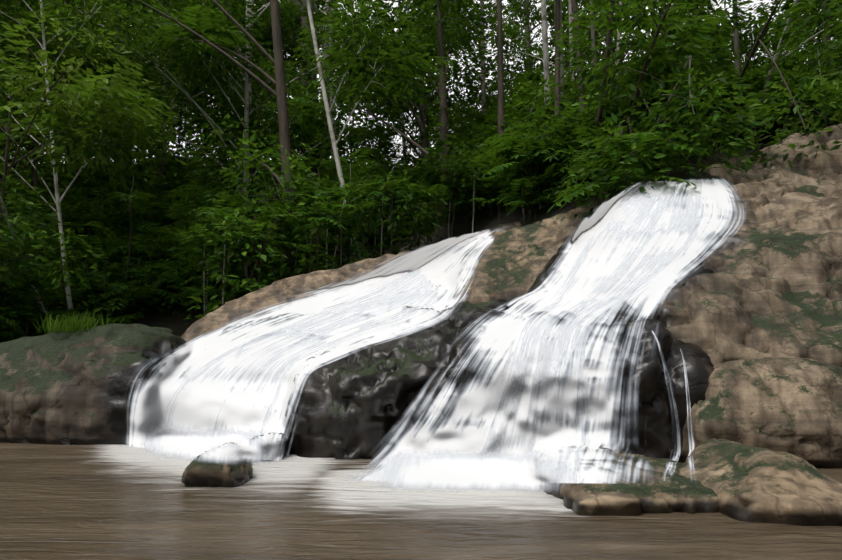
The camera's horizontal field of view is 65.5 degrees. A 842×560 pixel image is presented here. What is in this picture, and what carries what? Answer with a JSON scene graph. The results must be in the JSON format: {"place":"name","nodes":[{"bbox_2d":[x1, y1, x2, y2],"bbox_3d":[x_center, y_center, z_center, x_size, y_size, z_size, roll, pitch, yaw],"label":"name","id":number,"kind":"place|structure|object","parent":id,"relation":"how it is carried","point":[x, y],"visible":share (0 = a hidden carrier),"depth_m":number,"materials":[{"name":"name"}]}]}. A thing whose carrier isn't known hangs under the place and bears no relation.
{"place":"outdoors","nodes":[
{"label":"outdoors","id":0,"kind":"place"},
{"bbox_2d":[1,128,808,337],"bbox_3d":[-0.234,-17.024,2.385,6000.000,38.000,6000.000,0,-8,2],"label":"ground","id":1,"kind":"structure","parent":0,"point":[174,322],"depth_m":16.53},
{"bbox_2d":[0,79,30,155],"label":"tree","id":2,"kind":"object","parent":1,"relation":"on","point":[10,128],"visible":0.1,"depth_m":19.39,"materials":[{"name":"green plant"}]},
{"bbox_2d":[0,194,73,336],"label":"shrub","id":3,"kind":"object","parent":1,"relation":"on","point":[9,227],"visible":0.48,"depth_m":13.94,"materials":[{"name":"green plant"}]},
{"bbox_2d":[0,0,140,202],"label":"tree","id":4,"kind":"object","parent":1,"relation":"on","point":[34,172],"visible":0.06,"depth_m":24.91,"materials":[{"name":"green plant"}]},
{"bbox_2d":[0,0,154,180],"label":"tree","id":5,"kind":"object","parent":1,"relation":"on","point":[72,139],"visible":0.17,"depth_m":20.88,"materials":[{"name":"green plant"}]},
{"bbox_2d":[1,0,154,163],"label":"tree","id":6,"kind":"object","parent":1,"relation":"on","point":[117,59],"depth_m":32.79,"materials":[{"name":"green plant"}]},
{"bbox_2d":[0,8,166,340],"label":"tree","id":7,"kind":"object","parent":1,"relation":"on","point":[109,100],"visible":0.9,"depth_m":13.42,"materials":[{"name":"green plant"}]},
{"bbox_2d":[0,323,186,444],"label":"mossy rock","id":8,"kind":"object","parent":1,"relation":"on","point":[69,388],"visible":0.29,"depth_m":9.42,"materials":[{"name":"stone"}]},
{"bbox_2d":[32,309,123,333],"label":"grass","id":9,"kind":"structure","parent":8,"relation":"on","point":[70,326],"depth_m":10.04,"materials":[{"name":"green plant"}]},
{"bbox_2d":[0,0,188,314],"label":"tree","id":10,"kind":"object","parent":1,"relation":"on","point":[52,6],"visible":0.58,"depth_m":15.99,"materials":[{"name":"green plant"}]},
{"bbox_2d":[19,1,198,133],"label":"tree","id":11,"kind":"object","parent":1,"relation":"on","point":[135,34],"depth_m":37.89,"materials":[{"name":"green plant"}]},
{"bbox_2d":[129,56,189,148],"bbox_3d":[-15.687,-9.271,37.665,8.167,6.970,6.020,-7,-10,39],"label":"tree","id":12,"kind":"object","parent":1,"relation":"on","point":[167,119],"depth_m":37.83,"materials":[{"name":"green plant"}]},
{"bbox_2d":[47,0,321,276],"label":"tree","id":13,"kind":"object","parent":1,"relation":"on","point":[286,161],"visible":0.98,"depth_m":17.77,"materials":[{"name":"green plant"}]},
{"bbox_2d":[4,0,387,218],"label":"tree","id":14,"kind":"object","parent":1,"relation":"on","point":[297,122],"visible":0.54,"depth_m":21.57,"materials":[{"name":"green plant"}]},
{"bbox_2d":[57,0,343,197],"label":"tree","id":15,"kind":"object","parent":1,"relation":"on","point":[161,92],"visible":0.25,"depth_m":28.89,"materials":[{"name":"green plant"}]},
{"bbox_2d":[181,442,252,487],"bbox_3d":[-2.208,2.254,7.142,0.804,1.113,3.044,2,-8,-15],"label":"pool rock","id":16,"kind":"object","parent":1,"relation":"on","point":[204,473],"visible":0.29,"depth_m":5.80,"materials":[{"name":"brown stone"}]},
{"bbox_2d":[174,68,290,158],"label":"tree","id":17,"kind":"object","parent":1,"relation":"on","point":[215,116],"depth_m":43.60,"materials":[{"name":"green plant"}]},
{"bbox_2d":[150,0,320,167],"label":"tree","id":18,"kind":"object","parent":1,"relation":"on","point":[298,65],"visible":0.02,"depth_m":38.01,"materials":[{"name":"green plant"}]},
{"bbox_2d":[87,0,397,198],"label":"tree","id":19,"kind":"object","parent":1,"relation":"on","point":[198,119],"visible":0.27,"depth_m":24.66,"materials":[{"name":"green plant"}]},
{"bbox_2d":[122,0,378,171],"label":"tree","id":20,"kind":"object","parent":1,"relation":"on","point":[289,42],"visible":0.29,"depth_m":33.25,"materials":[{"name":"green plant"}]},
{"bbox_2d":[252,433,287,461],"bbox_3d":[-2.052,2.530,8.960,0.800,1.083,3.253,2,-8,-13],"label":"foot rock","id":21,"kind":"object","parent":1,"relation":"on","point":[285,449],"visible":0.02,"depth_m":7.81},
{"bbox_2d":[227,53,343,167],"bbox_3d":[-6.543,-7.252,31.731,4.720,6.191,7.088,-2,-8,16],"label":"tree","id":22,"kind":"object","parent":1,"relation":"on","point":[309,91],"visible":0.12,"depth_m":31.94,"materials":[{"name":"green plant"}]},
{"bbox_2d":[205,313,367,409],"bbox_3d":[-2.069,1.802,11.183,3.635,2.546,3.275,0,-8,2],"label":"rock bed","id":23,"kind":"object","parent":1,"relation":"on","point":[265,320],"depth_m":11.22,"materials":[{"name":"grey stone"}]},
{"bbox_2d":[122,229,493,460],"bbox_3d":[-1.291,0.468,10.794,5.136,4.074,8.396,-6,-10,37],"label":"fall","id":24,"kind":"object","parent":23,"relation":"on","point":[443,265],"visible":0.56,"depth_m":10.50,"materials":[{"name":"liquid"}]},
{"bbox_2d":[141,423,275,466],"bbox_3d":[-2.379,1.791,7.328,1.923,0.411,4.241,3,-9,-22],"label":"foam","id":25,"kind":"object","parent":24,"relation":"on","point":[188,444],"visible":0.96,"depth_m":8.15,"materials":[{"name":"liquid"}]},
{"bbox_2d":[155,269,437,453],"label":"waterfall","id":26,"kind":"structure","parent":24,"relation":"on","point":[219,397],"depth_m":9.64,"materials":[{"name":"liquid"}]},
{"bbox_2d":[180,251,411,341],"bbox_3d":[-2.080,1.315,13.192,5.456,4.093,2.634,3,-9,-22],"label":"rock slab","id":27,"kind":"object","parent":1,"relation":"on","point":[290,289],"visible":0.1,"depth_m":12.53,"materials":[{"name":"brown stone"}]},
{"bbox_2d":[312,0,333,174],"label":"tree","id":28,"kind":"object","parent":1,"relation":"on","point":[324,57],"visible":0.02,"depth_m":35.19,"materials":[{"name":"grey plant"}]},
{"bbox_2d":[320,0,343,161],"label":"tree","id":29,"kind":"object","parent":1,"relation":"on","point":[330,8],"visible":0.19,"depth_m":31.80,"materials":[{"name":"grey plant"}]},
{"bbox_2d":[297,0,431,150],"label":"tree","id":30,"kind":"object","parent":1,"relation":"on","point":[348,112],"depth_m":50.26,"materials":[{"name":"green plant"}]},
{"bbox_2d":[304,0,459,260],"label":"tree","id":31,"kind":"object","parent":1,"relation":"on","point":[378,79],"visible":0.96,"depth_m":16.63,"materials":[{"name":"green plant"}]},
{"bbox_2d":[285,299,507,459],"bbox_3d":[-0.415,1.849,9.801,3.742,3.183,4.289,0,-8,2],"label":"dark rock","id":32,"kind":"object","parent":1,"relation":"on","point":[355,405],"visible":0.31,"depth_m":7.96,"materials":[{"name":"black stone"}]},
{"bbox_2d":[359,79,433,150],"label":"tree","id":33,"kind":"object","parent":1,"relation":"on","point":[386,127],"visible":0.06,"depth_m":47.23,"materials":[{"name":"green plant"}]},
{"bbox_2d":[310,0,486,164],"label":"tree","id":34,"kind":"object","parent":1,"relation":"on","point":[461,55],"visible":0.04,"depth_m":36.18,"materials":[{"name":"green plant"}]},
{"bbox_2d":[308,0,492,234],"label":"tree","id":35,"kind":"object","parent":1,"relation":"on","point":[438,47],"visible":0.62,"depth_m":20.89,"materials":[{"name":"green plant"}]},
{"bbox_2d":[311,0,496,182],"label":"tree","id":36,"kind":"object","parent":1,"relation":"on","point":[422,109],"visible":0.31,"depth_m":28.55,"materials":[{"name":"green plant"}]},
{"bbox_2d":[0,0,841,342],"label":"understorey shrubs","id":37,"kind":"object","parent":1,"relation":"on","point":[332,212],"visible":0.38,"depth_m":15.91,"materials":[{"name":"green plant"}]},
{"bbox_2d":[416,222,523,252],"bbox_3d":[0.172,1.026,13.630,2.780,4.821,5.967,-8,-11,44],"label":"rock bed","id":38,"kind":"object","parent":1,"relation":"on","point":[499,228],"depth_m":14.26,"materials":[{"name":"brown stone"}]},
{"bbox_2d":[370,449,570,493],"bbox_3d":[0.245,1.641,5.936,3.104,0.299,2.387,-4,-9,24],"label":"foam","id":39,"kind":"object","parent":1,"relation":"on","point":[497,471],"visible":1,"depth_m":6.08,"materials":[{"name":"liquid"}]},
{"bbox_2d":[472,0,504,149],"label":"tree","id":40,"kind":"object","parent":1,"relation":"on","point":[500,87],"visible":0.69,"depth_m":19.69,"materials":[{"name":"brown plant"}]},
{"bbox_2d":[432,0,566,115],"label":"tree","id":41,"kind":"object","parent":1,"relation":"on","point":[494,18],"visible":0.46,"depth_m":33.20,"materials":[{"name":"green plant"}]},
{"bbox_2d":[404,0,605,92],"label":"tree","id":42,"kind":"object","parent":1,"relation":"on","point":[552,31],"visible":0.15,"depth_m":38.82,"materials":[{"name":"green plant"}]},
{"bbox_2d":[453,206,591,307],"bbox_3d":[1.947,0.888,12.335,2.859,4.718,3.570,0,-8,2],"label":"rock","id":43,"kind":"object","parent":1,"relation":"on","point":[512,263],"visible":0.23,"depth_m":11.52,"materials":[{"name":"brown stone"}]},
{"bbox_2d":[475,0,573,89],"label":"tree","id":44,"kind":"object","parent":1,"relation":"on","point":[481,46],"visible":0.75,"depth_m":27.26,"materials":[{"name":"green plant"}]},
{"bbox_2d":[541,0,550,117],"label":"tree","id":45,"kind":"object","parent":1,"relation":"on","point":[545,41],"visible":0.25,"depth_m":20.02,"materials":[{"name":"grey plant"}]},
{"bbox_2d":[554,0,559,120],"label":"tree","id":46,"kind":"object","parent":1,"relation":"on","point":[557,47],"visible":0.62,"depth_m":18.51,"materials":[{"name":"brown plant"}]},
{"bbox_2d":[516,0,600,116],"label":"tree","id":47,"kind":"object","parent":1,"relation":"on","point":[574,8],"visible":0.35,"depth_m":17.32,"materials":[{"name":"green plant"}]},
{"bbox_2d":[554,0,564,98],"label":"tree","id":48,"kind":"object","parent":1,"relation":"on","point":[561,68],"visible":0.15,"depth_m":21.49,"materials":[{"name":"brown plant"}]},
{"bbox_2d":[537,0,641,75],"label":"tree","id":49,"kind":"object","parent":1,"relation":"on","point":[567,64],"visible":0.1,"depth_m":34.13,"materials":[{"name":"green plant"}]},
{"bbox_2d":[551,0,628,75],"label":"tree","id":50,"kind":"object","parent":1,"relation":"on","point":[592,28],"visible":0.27,"depth_m":28.83,"materials":[{"name":"green plant"}]},
{"bbox_2d":[503,0,714,176],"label":"tree","id":51,"kind":"object","parent":1,"relation":"on","point":[607,62],"visible":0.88,"depth_m":12.93,"materials":[{"name":"green plant"}]},
{"bbox_2d":[616,2,621,78],"bbox_3d":[7.330,-10.893,24.944,3.547,12.156,3.085,0,-8,2],"label":"tree","id":52,"kind":"object","parent":1,"relation":"on","point":[618,33],"visible":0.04,"depth_m":23.16,"materials":[{"name":"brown plant"}]},
{"bbox_2d":[547,125,698,219],"bbox_3d":[4.009,-1.656,12.746,2.854,2.072,4.778,-2,-8,15],"label":"shrub","id":53,"kind":"object","parent":1,"relation":"on","point":[586,187],"visible":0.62,"depth_m":11.37,"materials":[{"name":"green plant"}]},
{"bbox_2d":[544,446,718,513],"bbox_3d":[2.060,2.203,6.684,2.004,1.152,4.073,0,-8,2],"label":"slab rock","id":54,"kind":"object","parent":1,"relation":"on","point":[675,492],"visible":0.19,"depth_m":4.89,"materials":[{"name":"brown stone"}]},
{"bbox_2d":[563,492,641,515],"bbox_3d":[1.655,2.129,5.645,0.787,0.910,2.313,-2,-8,14],"label":"rock","id":55,"kind":"object","parent":54,"relation":"on","point":[605,504],"visible":0.25,"depth_m":4.65,"materials":[{"name":"brown stone"}]},
{"bbox_2d":[680,349,694,478],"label":"waterfall","id":56,"kind":"structure","parent":54,"relation":"on","point":[691,445],"depth_m":7.16,"materials":[{"name":"liquid"}]},
{"bbox_2d":[572,1,704,55],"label":"tree","id":57,"kind":"object","parent":1,"relation":"on","point":[636,27],"depth_m":45.28,"materials":[{"name":"green plant"}]},
{"bbox_2d":[563,112,714,201],"bbox_3d":[3.561,-2.145,12.498,2.332,1.832,4.110,4,-9,-25],"label":"shrub","id":58,"kind":"object","parent":1,"relation":"on","point":[645,137],"visible":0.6,"depth_m":11.69,"materials":[{"name":"green plant"}]},
{"bbox_2d":[585,0,752,120],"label":"tree","id":59,"kind":"object","parent":1,"relation":"on","point":[724,51],"visible":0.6,"depth_m":13.97,"materials":[{"name":"green plant"}]},
{"bbox_2d":[596,0,751,67],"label":"tree","id":60,"kind":"object","parent":1,"relation":"on","point":[708,8],"visible":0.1,"depth_m":33.94,"materials":[{"name":"green plant"}]},
{"bbox_2d":[666,338,714,462],"bbox_3d":[3.225,1.900,8.600,1.435,2.429,2.628,0,-8,2],"label":"rock","id":61,"kind":"object","parent":1,"relation":"on","point":[699,369],"visible":0.06,"depth_m":7.49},
{"bbox_2d":[627,0,760,179],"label":"tree","id":62,"kind":"object","parent":1,"relation":"on","point":[749,162],"visible":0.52,"depth_m":11.49,"materials":[{"name":"green plant"}]},
{"bbox_2d":[627,55,764,161],"bbox_3d":[4.642,-3.067,12.843,2.197,1.997,4.221,3,-9,-22],"label":"shrub","id":63,"kind":"object","parent":1,"relation":"on","point":[665,109],"visible":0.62,"depth_m":11.82,"materials":[{"name":"green plant"}]},
{"bbox_2d":[652,0,740,73],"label":"tree","id":64,"kind":"object","parent":1,"relation":"on","point":[736,44],"visible":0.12,"depth_m":21.98,"materials":[{"name":"grey plant"}]},
{"bbox_2d":[678,0,841,166],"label":"tree","id":65,"kind":"object","parent":1,"relation":"on","point":[833,102],"visible":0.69,"depth_m":11.32,"materials":[{"name":"green plant"}]},
{"bbox_2d":[679,438,841,525],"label":"boulder","id":66,"kind":"object","parent":1,"relation":"on","point":[745,483],"visible":0.52,"depth_m":4.68,"materials":[{"name":"brown stone"}]},
{"bbox_2d":[681,356,841,467],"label":"boulder","id":67,"kind":"object","parent":1,"relation":"on","point":[792,405],"visible":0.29,"depth_m":7.11,"materials":[{"name":"brown stone"}]},
{"bbox_2d":[703,0,838,63],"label":"tree","id":68,"kind":"object","parent":1,"relation":"on","point":[811,23],"visible":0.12,"depth_m":28.00,"materials":[{"name":"green plant"}]},
{"bbox_2d":[703,124,841,233],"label":"rock slab","id":69,"kind":"object","parent":1,"relation":"on","point":[766,190],"visible":0.1,"depth_m":11.01,"materials":[{"name":"brown stone"}]},
{"bbox_2d":[348,177,745,483],"bbox_3d":[2.031,0.054,8.587,3.640,4.268,7.125,-6,-10,35],"label":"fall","id":70,"kind":"object","parent":69,"relation":"on","point":[498,337],"visible":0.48,"depth_m":7.48,"materials":[{"name":"liquid"}]},
{"bbox_2d":[470,191,702,482],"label":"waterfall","id":71,"kind":"structure","parent":70,"relation":"on","point":[597,270],"depth_m":7.28,"materials":[{"name":"liquid"}]},
{"bbox_2d":[652,331,680,480],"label":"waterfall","id":72,"kind":"structure","parent":70,"relation":"attached to","point":[678,449],"depth_m":7.32,"materials":[{"name":"liquid"}]},
{"bbox_2d":[793,185,824,196],"bbox_3d":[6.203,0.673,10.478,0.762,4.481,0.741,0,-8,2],"label":"moss patch","id":73,"kind":"object","parent":69,"relation":"on","point":[810,189],"visible":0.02,"depth_m":10.59,"materials":[{"name":"green plant"}]},
{"bbox_2d":[722,0,841,66],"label":"tree","id":74,"kind":"object","parent":1,"relation":"on","point":[763,11],"visible":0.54,"depth_m":23.62,"materials":[{"name":"green plant"}]},
{"bbox_2d":[746,0,841,140],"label":"tree","id":75,"kind":"object","parent":1,"relation":"on","point":[792,12],"visible":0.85,"depth_m":13.23,"materials":[{"name":"green plant"}]},
{"bbox_2d":[757,0,832,62],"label":"tree","id":76,"kind":"object","parent":1,"relation":"on","point":[772,18],"visible":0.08,"depth_m":46.74,"materials":[{"name":"green plant"}]},
{"bbox_2d":[757,41,841,133],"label":"shrub","id":77,"kind":"object","parent":1,"relation":"on","point":[833,72],"visible":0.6,"depth_m":13.03,"materials":[{"name":"green plant"}]},
{"bbox_2d":[771,91,841,145],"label":"shrub","id":78,"kind":"object","parent":1,"relation":"on","point":[816,123],"visible":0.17,"depth_m":12.34,"materials":[{"name":"green plant"}]},
{"bbox_2d":[807,0,837,30],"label":"tree","id":79,"kind":"object","parent":1,"relation":"on","point":[820,6],"visible":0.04,"depth_m":25.73,"materials":[{"name":"green plant"}]},
{"bbox_2d":[815,76,841,117],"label":"shrub","id":80,"kind":"object","parent":1,"relation":"on","point":[828,110],"visible":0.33,"depth_m":12.96,"materials":[{"name":"green plant"}]},
{"bbox_2d":[822,0,841,39],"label":"tree","id":81,"kind":"object","parent":1,"relation":"on","point":[837,24],"visible":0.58,"depth_m":12.12,"materials":[{"name":"green plant"}]},
{"bbox_2d":[0,442,841,559],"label":"pool water","id":82,"kind":"structure","parent":0,"point":[92,502],"depth_m":4.44,"materials":[{"name":"brown liquid"}]},
{"bbox_2d":[10,0,832,167],"label":"sky","id":83,"kind":"structure","parent":0,"point":[756,2],"materials":[{"name":"white"}]},
{"bbox_2d":[407,310,673,459],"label":"rock wall","id":84,"kind":"structure","parent":0,"point":[653,432],"depth_m":7.29,"materials":[{"name":"black stone"}]},
{"bbox_2d":[517,171,727,320],"bbox_3d":[3.428,0.471,10.601,3.225,5.047,5.453,-7,-11,41],"label":"dome rock","id":85,"kind":"object","parent":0,"point":[542,276],"depth_m":9.56,"materials":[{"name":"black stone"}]},
{"bbox_2d":[657,197,841,366],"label":"boulder","id":86,"kind":"object","parent":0,"point":[768,288],"visible":0.33,"depth_m":8.61,"materials":[{"name":"brown stone"}]}
]}

